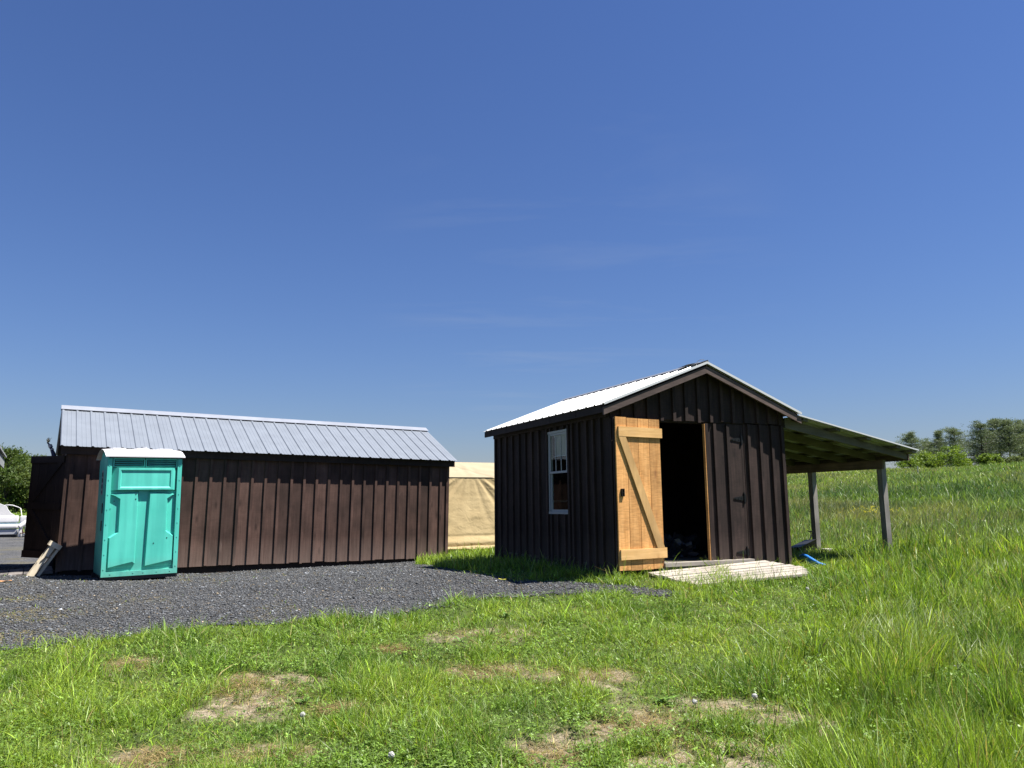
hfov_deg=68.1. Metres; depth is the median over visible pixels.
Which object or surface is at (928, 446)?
pine tree
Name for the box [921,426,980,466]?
pine tree
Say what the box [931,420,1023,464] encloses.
pine tree
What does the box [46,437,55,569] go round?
wrapped pole
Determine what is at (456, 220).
sky
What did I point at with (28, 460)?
deciduous tree
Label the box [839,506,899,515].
wildflowers
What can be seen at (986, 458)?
bush
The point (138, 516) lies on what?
portable toilet
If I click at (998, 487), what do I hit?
meadow grass
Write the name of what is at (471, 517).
canvas tent
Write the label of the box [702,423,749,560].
door
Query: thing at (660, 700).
broadleaf weed
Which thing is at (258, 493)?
long shed
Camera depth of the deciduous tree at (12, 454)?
73.86 m
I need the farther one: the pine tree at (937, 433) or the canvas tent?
the pine tree at (937, 433)
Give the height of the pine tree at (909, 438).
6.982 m
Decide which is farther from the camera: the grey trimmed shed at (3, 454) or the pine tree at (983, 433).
the pine tree at (983, 433)
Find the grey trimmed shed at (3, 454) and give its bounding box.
[0,446,6,467]
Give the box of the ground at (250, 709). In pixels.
[0,471,1020,767]
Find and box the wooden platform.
[648,560,808,585]
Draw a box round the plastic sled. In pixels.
[799,553,822,566]
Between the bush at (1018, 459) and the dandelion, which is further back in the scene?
the bush at (1018, 459)
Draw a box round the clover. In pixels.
[0,564,1023,767]
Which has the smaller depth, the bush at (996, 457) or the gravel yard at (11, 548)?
the gravel yard at (11, 548)
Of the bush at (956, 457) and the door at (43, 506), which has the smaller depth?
the door at (43, 506)
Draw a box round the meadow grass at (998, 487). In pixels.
[9,461,1023,568]
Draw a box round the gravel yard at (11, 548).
[0,533,671,649]
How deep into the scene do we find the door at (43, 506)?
13.09 m
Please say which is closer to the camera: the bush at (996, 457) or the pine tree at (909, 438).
the bush at (996, 457)
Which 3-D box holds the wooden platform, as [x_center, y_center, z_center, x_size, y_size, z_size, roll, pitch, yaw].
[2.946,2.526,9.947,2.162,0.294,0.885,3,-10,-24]
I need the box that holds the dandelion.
[388,751,394,766]
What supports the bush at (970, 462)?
on the ground at (250, 709)
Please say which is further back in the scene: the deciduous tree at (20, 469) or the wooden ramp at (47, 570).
the deciduous tree at (20, 469)
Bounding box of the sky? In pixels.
[0,0,1023,468]
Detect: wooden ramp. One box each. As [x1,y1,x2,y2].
[0,566,52,575]
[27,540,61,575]
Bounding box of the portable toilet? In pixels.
[91,447,185,580]
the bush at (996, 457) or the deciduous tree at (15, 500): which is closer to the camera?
the deciduous tree at (15, 500)
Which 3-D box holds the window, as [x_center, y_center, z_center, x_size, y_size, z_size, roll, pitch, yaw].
[0.735,1.324,11.405,0.110,1.248,0.640,3,-10,-24]
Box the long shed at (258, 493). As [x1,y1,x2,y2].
[21,405,456,575]
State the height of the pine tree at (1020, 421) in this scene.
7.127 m
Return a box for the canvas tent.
[448,462,494,550]
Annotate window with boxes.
[547,429,567,513]
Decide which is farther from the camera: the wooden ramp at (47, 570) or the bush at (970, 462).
the bush at (970, 462)
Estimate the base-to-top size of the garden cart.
0.441 m
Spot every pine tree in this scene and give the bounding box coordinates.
[885,430,949,467]
[917,438,947,464]
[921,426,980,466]
[924,429,947,467]
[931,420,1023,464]
[963,417,1020,455]
[979,417,1023,456]
[991,417,1023,455]
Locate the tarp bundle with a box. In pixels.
[663,532,707,556]
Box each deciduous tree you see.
[0,445,29,487]
[0,453,30,509]
[0,464,30,511]
[0,466,28,511]
[3,470,30,511]
[15,450,31,468]
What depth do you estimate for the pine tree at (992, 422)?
103.81 m
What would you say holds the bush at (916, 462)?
on the ground at (250, 709)
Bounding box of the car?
[0,504,25,536]
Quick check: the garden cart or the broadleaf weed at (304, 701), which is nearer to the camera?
the broadleaf weed at (304, 701)
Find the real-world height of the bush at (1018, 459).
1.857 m
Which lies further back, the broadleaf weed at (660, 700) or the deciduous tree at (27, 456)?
the deciduous tree at (27, 456)
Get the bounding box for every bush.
[894,457,925,468]
[907,450,936,467]
[925,444,970,467]
[925,458,946,467]
[954,458,975,466]
[975,453,997,464]
[990,454,1005,462]
[1001,454,1023,462]
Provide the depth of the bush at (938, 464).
95.81 m
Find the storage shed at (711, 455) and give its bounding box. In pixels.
[484,359,918,577]
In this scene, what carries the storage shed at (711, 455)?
on the ground at (250, 709)
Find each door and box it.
[21,455,65,558]
[612,416,667,570]
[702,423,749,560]
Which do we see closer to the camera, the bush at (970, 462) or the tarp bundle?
the tarp bundle
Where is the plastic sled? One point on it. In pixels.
(810, 559)
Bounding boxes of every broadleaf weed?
[296,696,310,704]
[653,695,675,704]
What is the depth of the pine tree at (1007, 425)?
99.40 m
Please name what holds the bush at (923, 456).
on the ground at (250, 709)
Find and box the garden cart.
[792,531,816,552]
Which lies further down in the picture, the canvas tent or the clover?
the clover

